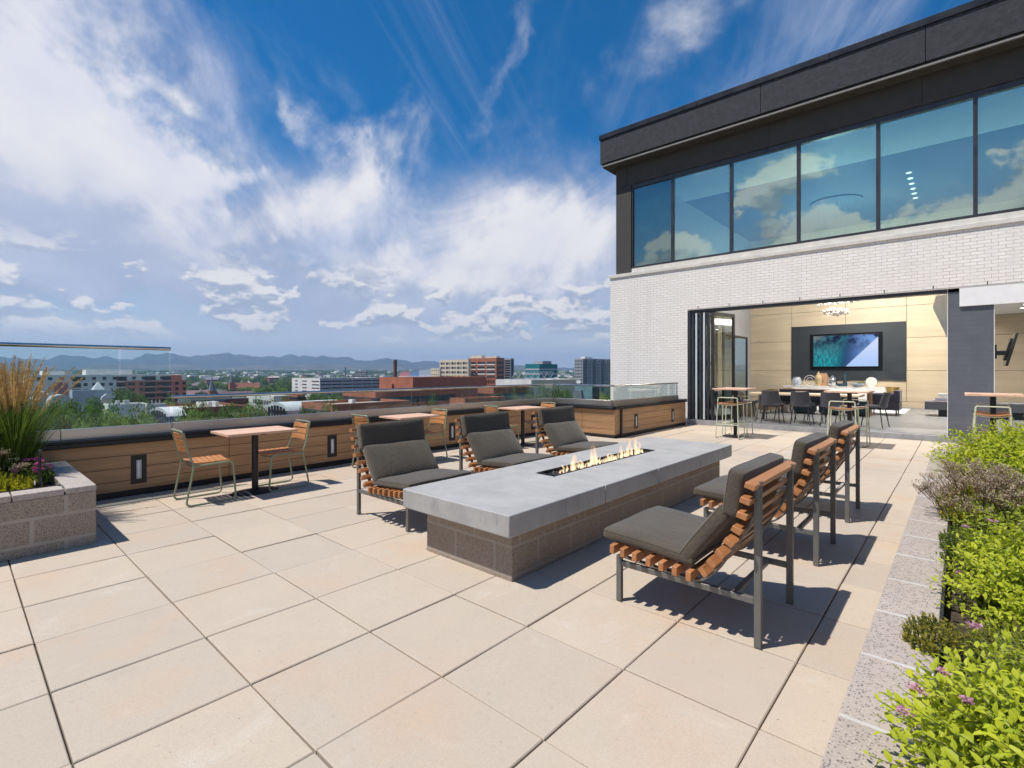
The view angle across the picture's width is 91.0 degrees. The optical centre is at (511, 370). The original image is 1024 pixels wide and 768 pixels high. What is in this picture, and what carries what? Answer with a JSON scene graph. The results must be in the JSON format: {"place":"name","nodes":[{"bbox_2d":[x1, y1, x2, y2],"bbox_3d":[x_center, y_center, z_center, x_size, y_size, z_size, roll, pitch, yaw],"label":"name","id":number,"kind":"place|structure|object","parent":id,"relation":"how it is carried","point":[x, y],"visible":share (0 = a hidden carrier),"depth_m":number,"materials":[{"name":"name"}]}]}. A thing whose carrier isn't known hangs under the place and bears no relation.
{"place":"outdoors","nodes":[
{"label":"outdoors","id":0,"kind":"place"},
{"bbox_2d":[0,354,84,474],"bbox_3d":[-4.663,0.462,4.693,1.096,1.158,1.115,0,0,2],"label":"feather grass","id":1,"kind":"object","parent":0,"point":[21,444],"depth_m":4.64,"materials":[{"name":"plant"}]},
{"bbox_2d":[7,381,289,392],"bbox_3d":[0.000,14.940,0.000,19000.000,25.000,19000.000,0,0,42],"label":"ground","id":2,"kind":"structure","parent":0,"point":[218,390],"depth_m":844.71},
{"bbox_2d":[42,408,95,430],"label":"tree","id":3,"kind":"object","parent":2,"relation":"on","point":[61,424],"visible":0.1,"depth_m":105.26,"materials":[{"name":"green plant"}]},
{"bbox_2d":[52,395,104,418],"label":"tree","id":4,"kind":"object","parent":2,"relation":"on","point":[69,406],"visible":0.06,"depth_m":123.18,"materials":[{"name":"green plant"}]},
{"bbox_2d":[46,382,114,416],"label":"glass roofed hall","id":5,"kind":"structure","parent":2,"relation":"on","point":[101,393],"depth_m":152.29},
{"bbox_2d":[63,405,106,428],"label":"tree","id":6,"kind":"object","parent":2,"relation":"on","point":[85,425],"visible":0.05,"depth_m":100.48,"materials":[{"name":"green plant"}]},
{"bbox_2d":[79,398,128,426],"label":"tree","id":7,"kind":"object","parent":2,"relation":"on","point":[92,412],"visible":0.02,"depth_m":110.79,"materials":[{"name":"green plant"}]},
{"bbox_2d":[23,369,185,403],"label":"apartment block","id":8,"kind":"structure","parent":2,"relation":"on","point":[155,387],"depth_m":257.27,"materials":[{"name":"concrete"}]},
{"bbox_2d":[91,400,130,426],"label":"tree","id":9,"kind":"object","parent":2,"relation":"on","point":[116,421],"visible":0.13,"depth_m":107.33,"materials":[{"name":"green plant"}]},
{"bbox_2d":[103,400,146,419],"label":"white warehouse","id":10,"kind":"structure","parent":2,"relation":"on","point":[125,405],"depth_m":143.53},
{"bbox_2d":[112,387,149,402],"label":"tree","id":11,"kind":"object","parent":2,"relation":"on","point":[131,397],"visible":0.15,"depth_m":189.31,"materials":[{"name":"green plant"}]},
{"bbox_2d":[123,401,161,425],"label":"tree","id":12,"kind":"object","parent":2,"relation":"on","point":[132,420],"visible":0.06,"depth_m":105.11,"materials":[{"name":"green plant"}]},
{"bbox_2d":[150,406,186,422],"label":"arched hall","id":13,"kind":"structure","parent":2,"relation":"on","point":[165,414],"depth_m":127.19,"materials":[{"name":"white"}]},
{"bbox_2d":[170,398,206,421],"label":"tree","id":14,"kind":"object","parent":2,"relation":"on","point":[190,416],"visible":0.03,"depth_m":109.37,"materials":[{"name":"green plant"}]},
{"bbox_2d":[166,401,245,417],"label":"flat roofed block","id":15,"kind":"structure","parent":2,"relation":"on","point":[214,406],"depth_m":158.60,"materials":[{"name":"grey"}]},
{"bbox_2d":[177,397,248,404],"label":"long shed","id":16,"kind":"structure","parent":2,"relation":"on","point":[240,400],"depth_m":182.62,"materials":[{"name":"grey"}]},
{"bbox_2d":[216,402,246,418],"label":"tree","id":17,"kind":"object","parent":2,"relation":"on","point":[231,408],"visible":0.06,"depth_m":110.86,"materials":[{"name":"green plant"}]},
{"bbox_2d":[239,396,266,416],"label":"tree","id":18,"kind":"object","parent":2,"relation":"on","point":[260,407],"visible":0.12,"depth_m":159.96,"materials":[{"name":"green plant"}]},
{"bbox_2d":[246,395,288,414],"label":"white workshop","id":19,"kind":"structure","parent":2,"relation":"on","point":[277,398],"depth_m":194.54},
{"bbox_2d":[3,369,573,381],"bbox_3d":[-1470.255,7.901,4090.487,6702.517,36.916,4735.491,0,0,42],"label":"woods","id":20,"kind":"object","parent":2,"relation":"on","point":[225,378],"visible":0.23,"depth_m":2054.14,"materials":[{"name":"green plant"}]},
{"bbox_2d":[8,369,572,377],"bbox_3d":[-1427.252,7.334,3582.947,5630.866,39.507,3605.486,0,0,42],"label":"town","id":21,"kind":"object","parent":2,"relation":"on","point":[263,374],"visible":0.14,"depth_m":1725.15},
{"bbox_2d":[266,400,328,415],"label":"arched hall","id":22,"kind":"structure","parent":2,"relation":"on","point":[283,408],"depth_m":142.94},
{"bbox_2d":[292,374,378,399],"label":"parking garage","id":23,"kind":"structure","parent":2,"relation":"on","point":[325,383],"depth_m":282.43,"materials":[{"name":"concrete"}]},
{"bbox_2d":[301,399,409,413],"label":"brick office","id":24,"kind":"structure","parent":2,"relation":"on","point":[353,404],"depth_m":120.64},
{"bbox_2d":[343,389,453,406],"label":"brick office","id":25,"kind":"structure","parent":2,"relation":"on","point":[423,398],"depth_m":144.82,"materials":[{"name":"brick"}]},
{"bbox_2d":[398,364,433,376],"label":"stadium","id":26,"kind":"object","parent":2,"relation":"on","point":[423,373],"visible":0.51,"depth_m":1145.69},
{"bbox_2d":[379,376,485,397],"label":"brick office","id":27,"kind":"structure","parent":2,"relation":"on","point":[416,382],"depth_m":189.51,"materials":[{"name":"brick"}]},
{"bbox_2d":[440,359,470,375],"bbox_3d":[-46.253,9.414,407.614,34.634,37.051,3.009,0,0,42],"label":"cream office","id":28,"kind":"structure","parent":2,"relation":"on","point":[455,367],"depth_m":404.90,"materials":[{"name":"concrete"}]},
{"bbox_2d":[450,396,504,403],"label":"brick office","id":29,"kind":"structure","parent":2,"relation":"on","point":[461,400],"depth_m":122.08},
{"bbox_2d":[468,355,503,378],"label":"brick office tower","id":30,"kind":"structure","parent":2,"relation":"on","point":[488,366],"depth_m":391.29,"materials":[{"name":"brick"}]},
{"bbox_2d":[478,387,514,400],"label":"brick office","id":31,"kind":"structure","parent":2,"relation":"on","point":[502,391],"depth_m":142.95,"materials":[{"name":"brick"}]},
{"bbox_2d":[504,358,513,378],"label":"glass office","id":32,"kind":"structure","parent":2,"relation":"on","point":[508,368],"depth_m":401.66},
{"bbox_2d":[496,379,580,397],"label":"white factory","id":33,"kind":"structure","parent":2,"relation":"on","point":[531,381],"depth_m":185.05,"materials":[{"name":"white"}]},
{"bbox_2d":[525,361,556,377],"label":"teal office","id":34,"kind":"structure","parent":2,"relation":"on","point":[543,367],"depth_m":437.10,"materials":[{"name":"glass"}]},
{"bbox_2d":[573,386,598,399],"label":"glass pavilion","id":35,"kind":"structure","parent":2,"relation":"on","point":[586,392],"depth_m":151.71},
{"bbox_2d":[574,357,609,395],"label":"apartment tower","id":36,"kind":"structure","parent":2,"relation":"on","point":[588,370],"depth_m":451.74,"materials":[{"name":"concrete"}]},
{"bbox_2d":[599,0,1023,444],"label":"clubhouse","id":37,"kind":"structure","parent":2,"relation":"on","point":[733,269],"depth_m":13.21,"materials":[{"name":"white brick"}]},
{"bbox_2d":[632,174,671,268],"bbox_3d":[4.072,-4.287,14.592,1.250,2.497,0.130,0,0,42],"label":"window","id":38,"kind":"structure","parent":37,"relation":"in","point":[651,199],"depth_m":14.63,"materials":[{"name":"glass"}]},
{"bbox_2d":[691,313,694,418],"bbox_3d":[5.277,-0.138,14.062,1.032,2.885,0.066,0,0,-45],"label":"folding door","id":39,"kind":"structure","parent":37,"relation":"in","point":[693,314],"depth_m":13.71,"materials":[{"name":"metal"}]},
{"bbox_2d":[695,313,698,418],"bbox_3d":[5.356,-0.138,13.996,1.026,2.885,0.060,0,0,-45],"label":"folding door","id":40,"kind":"structure","parent":37,"relation":"in","point":[696,314],"depth_m":13.64,"materials":[{"name":"metal"}]},
{"bbox_2d":[699,312,702,418],"bbox_3d":[5.441,-0.138,13.925,1.020,2.885,0.060,0,0,-45],"label":"folding door","id":41,"kind":"structure","parent":37,"relation":"in","point":[700,314],"depth_m":13.56,"materials":[{"name":"metal"}]},
{"bbox_2d":[672,158,730,262],"bbox_3d":[5.132,-4.287,13.645,1.595,2.497,0.130,0,0,42],"label":"window","id":42,"kind":"structure","parent":37,"relation":"in","point":[725,162],"depth_m":13.67,"materials":[{"name":"glass"}]},
{"bbox_2d":[703,312,706,419],"bbox_3d":[5.513,-0.138,13.856,1.026,2.885,0.060,0,0,-45],"label":"folding door","id":43,"kind":"structure","parent":37,"relation":"in","point":[704,313],"depth_m":13.49,"materials":[{"name":"metal"}]},
{"bbox_2d":[706,312,710,419],"bbox_3d":[5.583,-0.138,13.789,1.032,2.885,0.066,0,0,-45],"label":"folding door","id":44,"kind":"structure","parent":37,"relation":"in","point":[708,402],"depth_m":13.44,"materials":[{"name":"metal"}]},
{"bbox_2d":[710,311,734,419],"bbox_3d":[5.746,-0.138,13.700,1.132,2.885,0.066,0,0,-38],"label":"folding door","id":45,"kind":"structure","parent":37,"relation":"in","point":[722,362],"depth_m":13.67,"materials":[{"name":"glass"}]},
{"bbox_2d":[735,336,747,398],"bbox_3d":[7.593,-0.058,18.707,0.060,2.735,7.180,0,0,42],"label":"side window","id":46,"kind":"structure","parent":37,"relation":"in","point":[741,343],"depth_m":20.87,"materials":[{"name":"glass"}]},
{"bbox_2d":[731,140,797,253],"bbox_3d":[6.307,-4.287,12.595,1.555,2.497,0.130,0,0,42],"label":"window","id":47,"kind":"structure","parent":37,"relation":"in","point":[792,144],"depth_m":12.68,"materials":[{"name":"glass"}]},
{"bbox_2d":[760,391,784,423],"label":"dining chair","id":48,"kind":"object","parent":37,"relation":"on","point":[770,398],"visible":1,"depth_m":12.58,"materials":[{"name":"fabric"}]},
{"bbox_2d":[789,391,814,425],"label":"dining chair","id":49,"kind":"object","parent":37,"relation":"on","point":[800,399],"visible":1,"depth_m":12.19,"materials":[{"name":"metal"}]},
{"bbox_2d":[749,392,864,424],"bbox_3d":[7.407,0.939,12.719,2.400,0.749,0.898,0,0,42],"label":"dining table","id":50,"kind":"object","parent":37,"relation":"on","point":[810,394],"visible":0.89,"depth_m":12.65,"materials":[{"name":"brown wood"}]},
{"bbox_2d":[781,388,872,416],"bbox_3d":[9.547,0.938,15.340,2.300,0.745,0.600,0,0,42],"label":"console table","id":51,"kind":"object","parent":37,"relation":"on","point":[869,399],"visible":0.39,"depth_m":15.39,"materials":[{"name":"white wood"}]},
{"bbox_2d":[819,392,846,425],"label":"dining chair","id":52,"kind":"object","parent":37,"relation":"on","point":[826,398],"visible":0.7,"depth_m":11.82,"materials":[{"name":"metal"}]},
{"bbox_2d":[783,385,886,400],"bbox_3d":[12.353,0.948,19.269,3.510,0.725,0.480,0,0,42],"label":"dining table","id":53,"kind":"object","parent":37,"relation":"on","point":[880,389],"visible":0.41,"depth_m":18.87,"materials":[{"name":"white paint"}]},
{"bbox_2d":[810,194,862,316],"bbox_3d":[10.635,-3.673,16.513,1.460,3.774,1.460,0,0,42],"label":"chandelier","id":54,"kind":"object","parent":37,"relation":"hanging from","point":[836,202],"visible":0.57,"depth_m":16.43,"materials":[{"name":"glass"}]},
{"bbox_2d":[798,118,877,243],"bbox_3d":[7.465,-4.287,11.561,1.550,2.497,0.130,0,0,42],"label":"window","id":55,"kind":"structure","parent":37,"relation":"in","point":[874,122],"depth_m":11.54,"materials":[{"name":"glass"}]},
{"bbox_2d":[810,332,882,369],"bbox_3d":[12.766,-0.740,19.304,2.350,1.420,0.058,0,0,42],"label":"television","id":56,"kind":"object","parent":37,"relation":"attached to","point":[853,351],"visible":1,"depth_m":19.23,"materials":[{"name":"black plastic"}]},
{"bbox_2d":[859,392,891,427],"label":"dining chair","id":57,"kind":"object","parent":37,"relation":"on","point":[884,400],"visible":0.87,"depth_m":11.65,"materials":[{"name":"metal"}]},
{"bbox_2d":[873,390,901,415],"bbox_3d":[11.212,0.940,15.126,0.770,0.740,0.800,0,0,42],"label":"armchair","id":58,"kind":"object","parent":37,"relation":"on","point":[895,402],"visible":0.57,"depth_m":14.72,"materials":[{"name":"fabric"}]},
{"bbox_2d":[878,91,974,231],"bbox_3d":[8.627,-4.287,10.523,1.567,2.497,0.130,0,0,42],"label":"window","id":59,"kind":"structure","parent":37,"relation":"in","point":[967,97],"depth_m":10.49,"materials":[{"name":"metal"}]},
{"bbox_2d":[925,400,1023,419],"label":"fireplace bench","id":60,"kind":"object","parent":37,"relation":"on","point":[1017,409],"visible":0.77,"depth_m":13.65,"materials":[{"name":"stone"}]},
{"bbox_2d":[975,78,1023,216],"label":"window","id":61,"kind":"structure","parent":37,"relation":"in","point":[1019,83],"depth_m":9.87,"materials":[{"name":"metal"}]},
{"bbox_2d":[995,333,1018,365],"bbox_3d":[11.208,-0.474,11.442,0.391,0.730,1.000,0,0,42],"label":"television","id":62,"kind":"object","parent":37,"relation":"attached to","point":[1008,351],"visible":0.98,"depth_m":11.18,"materials":[{"name":"black plastic"}]},
{"bbox_2d":[9,354,298,361],"bbox_3d":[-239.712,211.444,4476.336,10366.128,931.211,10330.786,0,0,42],"label":"distant range","id":63,"kind":"structure","parent":0,"point":[121,360],"depth_m":6349.34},
{"bbox_2d":[1,363,567,370],"bbox_3d":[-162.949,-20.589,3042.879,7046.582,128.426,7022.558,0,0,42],"label":"foothills","id":64,"kind":"structure","parent":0,"point":[316,366],"depth_m":4603.78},
{"bbox_2d":[0,352,573,369],"bbox_3d":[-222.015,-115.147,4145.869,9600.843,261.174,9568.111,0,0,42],"label":"mountains","id":65,"kind":"structure","parent":0,"point":[225,360],"depth_m":6032.14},
{"bbox_2d":[0,424,968,767],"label":"paved terrace","id":66,"kind":"structure","parent":0,"point":[318,622],"depth_m":2.69,"materials":[{"name":"tile"}]},
{"bbox_2d":[0,461,95,561],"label":"planter","id":67,"kind":"object","parent":66,"relation":"on","point":[59,513],"visible":0.9,"depth_m":4.01,"materials":[{"name":"concrete"}]},
{"bbox_2d":[0,448,31,490],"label":"dry stalks","id":68,"kind":"object","parent":67,"relation":"on","point":[18,469],"visible":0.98,"depth_m":4.25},
{"bbox_2d":[0,472,37,491],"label":"stonecrop","id":69,"kind":"object","parent":67,"relation":"on","point":[17,483],"visible":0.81,"depth_m":4.19,"materials":[{"name":"green plant"}]},
{"bbox_2d":[8,457,56,485],"bbox_3d":[-4.285,0.889,4.493,0.505,0.239,0.338,0,0,42],"label":"ice plant","id":70,"kind":"object","parent":67,"relation":"in","point":[33,468],"visible":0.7,"depth_m":4.47,"materials":[{"name":"green plant"}]},
{"bbox_2d":[171,428,236,506],"bbox_3d":[-3.442,1.034,5.604,0.465,0.809,0.540,0,0,42],"label":"bistro chair","id":71,"kind":"object","parent":66,"relation":"on","point":[209,460],"visible":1,"depth_m":5.56,"materials":[{"name":"wood"}]},
{"bbox_2d":[210,426,297,496],"bbox_3d":[-3.061,1.071,5.993,0.559,0.738,0.780,0,0,42],"label":"bistro table","id":72,"kind":"object","parent":66,"relation":"on","point":[255,432],"visible":0.98,"depth_m":5.96,"materials":[{"name":"brown wood"}]},
{"bbox_2d":[258,419,310,491],"bbox_3d":[-2.858,1.034,6.287,0.465,0.809,0.540,0,0,42],"label":"bistro chair","id":73,"kind":"object","parent":66,"relation":"on","point":[281,451],"visible":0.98,"depth_m":6.31,"materials":[{"name":"brown wood"}]},
{"bbox_2d":[30,403,553,500],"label":"parapet","id":74,"kind":"structure","parent":66,"relation":"on","point":[119,466],"depth_m":6.37,"materials":[{"name":"brown wood"}]},
{"bbox_2d":[0,342,170,441],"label":"glass railing","id":75,"kind":"object","parent":74,"relation":"on","point":[95,432],"visible":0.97,"depth_m":5.65,"materials":[{"name":"metal"}]},
{"bbox_2d":[171,384,553,431],"bbox_3d":[-1.613,0.524,9.077,0.070,0.451,7.730,0,0,42],"label":"glass railing","id":76,"kind":"object","parent":74,"relation":"on","point":[527,394],"visible":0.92,"depth_m":8.02,"materials":[{"name":"metal"}]},
{"bbox_2d":[351,414,368,467],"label":"bistro chair","id":77,"kind":"object","parent":66,"relation":"on","point":[365,418],"visible":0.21,"depth_m":7.31,"materials":[{"name":"brown wood"}]},
{"bbox_2d":[349,418,470,531],"bbox_3d":[-0.989,0.977,5.000,0.930,0.925,0.850,0,0,42],"label":"lounge chair","id":78,"kind":"object","parent":66,"relation":"on","point":[399,456],"visible":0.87,"depth_m":4.97,"materials":[{"name":"fabric"}]},
{"bbox_2d":[379,413,440,419],"bbox_3d":[-1.610,1.071,7.955,0.559,0.738,0.780,0,0,42],"label":"bistro table","id":79,"kind":"object","parent":66,"relation":"on","point":[410,416],"visible":0.6,"depth_m":7.82,"materials":[{"name":"brown wood"}]},
{"bbox_2d":[424,408,447,460],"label":"bistro chair","id":80,"kind":"object","parent":66,"relation":"on","point":[427,432],"visible":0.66,"depth_m":8.27,"materials":[{"name":"brown wood"}]},
{"bbox_2d":[454,411,555,473],"bbox_3d":[-0.064,0.977,5.997,0.930,0.925,0.850,0,0,42],"label":"lounge chair","id":81,"kind":"object","parent":66,"relation":"on","point":[492,440],"visible":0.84,"depth_m":5.97,"materials":[{"name":"fabric"}]},
{"bbox_2d":[498,406,546,446],"bbox_3d":[0.209,1.071,9.736,0.780,0.738,0.559,0,0,-44],"label":"bistro table","id":82,"kind":"object","parent":66,"relation":"on","point":[522,409],"visible":0.88,"depth_m":9.70,"materials":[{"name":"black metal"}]},
{"bbox_2d":[403,437,731,581],"bbox_3d":[0.966,1.083,5.224,1.150,0.714,4.240,0,0,42],"label":"fire pit","id":83,"kind":"object","parent":66,"relation":"on","point":[513,523],"visible":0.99,"depth_m":4.03,"materials":[{"name":"concrete"}]},
{"bbox_2d":[532,406,617,455],"bbox_3d":[0.904,0.977,7.051,0.930,0.925,0.850,0,0,42],"label":"lounge chair","id":84,"kind":"object","parent":66,"relation":"on","point":[562,429],"visible":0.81,"depth_m":7.02,"materials":[{"name":"fabric"}]},
{"bbox_2d":[604,453,796,648],"bbox_3d":[1.166,0.977,3.162,0.930,0.925,0.850,0,0,42],"label":"lounge chair","id":85,"kind":"object","parent":66,"relation":"on","point":[737,520],"visible":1,"depth_m":2.90,"materials":[{"name":"fabric"}]},
{"bbox_2d":[715,397,744,439],"bbox_3d":[4.695,0.998,10.824,0.491,0.881,0.415,0,0,42],"label":"bar stool","id":86,"kind":"object","parent":66,"relation":"on","point":[728,404],"visible":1,"depth_m":10.80,"materials":[{"name":"green metal"}]},
{"bbox_2d":[712,387,757,437],"bbox_3d":[4.902,0.907,11.041,0.699,1.065,0.850,0,0,42],"label":"bar table","id":87,"kind":"object","parent":66,"relation":"on","point":[734,434],"visible":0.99,"depth_m":11.01,"materials":[{"name":"brown wood"}]},
{"bbox_2d":[725,396,752,435],"bbox_3d":[5.087,0.998,11.279,0.491,0.881,0.415,0,0,42],"label":"bar stool","id":88,"kind":"object","parent":66,"relation":"on","point":[746,421],"visible":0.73,"depth_m":11.26,"materials":[{"name":"green metal"}]},
{"bbox_2d":[694,432,836,566],"bbox_3d":[2.131,0.977,4.257,0.930,0.925,0.850,0,0,42],"label":"lounge chair","id":89,"kind":"object","parent":66,"relation":"on","point":[810,457],"visible":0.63,"depth_m":3.95,"materials":[{"name":"grey metal"}]},
{"bbox_2d":[783,420,860,522],"bbox_3d":[3.073,0.977,5.327,0.930,0.925,0.850,0,0,42],"label":"lounge chair","id":90,"kind":"object","parent":66,"relation":"on","point":[843,433],"visible":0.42,"depth_m":4.88,"materials":[{"name":"wood"}]},
{"bbox_2d":[827,401,858,434],"bbox_3d":[6.237,0.998,9.473,0.491,0.881,0.415,0,0,40],"label":"bar stool","id":91,"kind":"object","parent":66,"relation":"on","point":[831,408],"visible":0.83,"depth_m":9.45,"materials":[{"name":"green metal"}]},
{"bbox_2d":[824,390,874,447],"bbox_3d":[6.468,0.907,9.642,0.699,1.065,0.850,0,0,42],"label":"bar table","id":92,"kind":"object","parent":66,"relation":"on","point":[849,404],"visible":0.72,"depth_m":9.61,"materials":[{"name":"wood"}]},
{"bbox_2d":[838,399,870,445],"bbox_3d":[6.704,0.998,9.861,0.491,0.881,0.415,0,0,42],"label":"bar stool","id":93,"kind":"object","parent":66,"relation":"on","point":[859,407],"visible":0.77,"depth_m":9.84,"materials":[{"name":"green metal"}]},
{"bbox_2d":[820,449,1023,767],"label":"planter","id":94,"kind":"object","parent":66,"relation":"on","point":[907,591],"visible":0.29,"depth_m":1.75,"materials":[{"name":"grey stone"}]},
{"bbox_2d":[900,611,964,662],"bbox_3d":[1.466,0.918,1.754,0.178,0.110,0.300,0,0,42],"label":"stonecrop","id":95,"kind":"object","parent":94,"relation":"on","point":[926,624],"visible":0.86,"depth_m":1.73,"materials":[{"name":"green plant"}]},
{"bbox_2d":[863,621,1023,767],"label":"spirea shrub","id":96,"kind":"object","parent":94,"relation":"in","point":[990,707],"visible":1,"depth_m":1.11,"materials":[{"name":"green plant"}]},
{"bbox_2d":[935,522,993,580],"bbox_3d":[2.379,0.909,2.629,0.273,0.181,0.784,0,0,42],"label":"stonecrop","id":97,"kind":"object","parent":94,"relation":"on","point":[944,541],"visible":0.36,"depth_m":2.63,"materials":[{"name":"green plant"}]},
{"bbox_2d":[935,482,997,530],"bbox_3d":[3.039,0.857,3.371,0.330,0.244,1.066,0,0,42],"label":"stonecrop","id":98,"kind":"object","parent":94,"relation":"on","point":[971,488],"visible":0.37,"depth_m":3.22,"materials":[{"name":"green plant"}]},
{"bbox_2d":[911,456,1023,537],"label":"dry stonecrop","id":99,"kind":"object","parent":94,"relation":"on","point":[987,482],"visible":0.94,"depth_m":3.13,"materials":[{"name":"plant"}]},
{"bbox_2d":[921,415,1023,493],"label":"spirea shrub","id":100,"kind":"object","parent":94,"relation":"on","point":[997,449],"visible":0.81,"depth_m":4.48,"materials":[{"name":"green plant"}]},
{"bbox_2d":[926,516,1023,656],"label":"spirea shrub","id":101,"kind":"object","parent":94,"relation":"in","point":[1000,582],"visible":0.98,"depth_m":1.99,"materials":[{"name":"green plant"}]},
{"bbox_2d":[937,616,1023,683],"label":"stonecrop","id":102,"kind":"object","parent":94,"relation":"in","point":[969,632],"visible":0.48,"depth_m":1.65,"materials":[{"name":"green plant"}]},
{"bbox_2d":[943,486,1023,549],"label":"spirea shrub","id":103,"kind":"object","parent":94,"relation":"on","point":[1006,519],"visible":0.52,"depth_m":2.79,"materials":[{"name":"green plant"}]},
{"bbox_2d":[972,406,1011,441],"bbox_3d":[7.737,0.998,8.106,0.491,0.881,0.415,0,0,42],"label":"bar stool","id":104,"kind":"object","parent":66,"relation":"on","point":[975,414],"visible":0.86,"depth_m":8.03,"materials":[{"name":"green metal"}]},
{"bbox_2d":[965,392,1023,436],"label":"bar table","id":105,"kind":"object","parent":66,"relation":"on","point":[992,396],"visible":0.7,"depth_m":8.28,"materials":[{"name":"wood"}]},
{"bbox_2d":[0,0,972,367],"label":"sky","id":106,"kind":"structure","parent":0,"point":[365,180],"materials":[{"name":"blue"}]},
{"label":"terrace base","id":107,"kind":"structure","parent":0,"visible":0},
{"bbox_2d":[556,403,619,437],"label":"parapet","id":108,"kind":"structure","parent":107,"relation":"on","point":[595,420],"depth_m":11.08,"materials":[{"name":"brown wood"}]},
{"bbox_2d":[554,384,612,405],"bbox_3d":[1.594,0.524,11.436,1.540,0.451,0.070,0,0,42],"label":"glass railing","id":109,"kind":"object","parent":108,"relation":"on","point":[584,401],"visible":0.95,"depth_m":11.39,"materials":[{"name":"metal"}]},
{"bbox_2d":[602,399,686,438],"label":"parapet","id":110,"kind":"structure","parent":107,"relation":"on","point":[636,419],"depth_m":11.92,"materials":[{"name":"brown wood"}]},
{"bbox_2d":[612,382,678,405],"bbox_3d":[3.302,0.524,12.169,0.070,0.451,3.310,0,0,42],"label":"glass railing","id":111,"kind":"object","parent":110,"relation":"on","point":[643,393],"visible":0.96,"depth_m":11.98,"materials":[{"name":"glass"}]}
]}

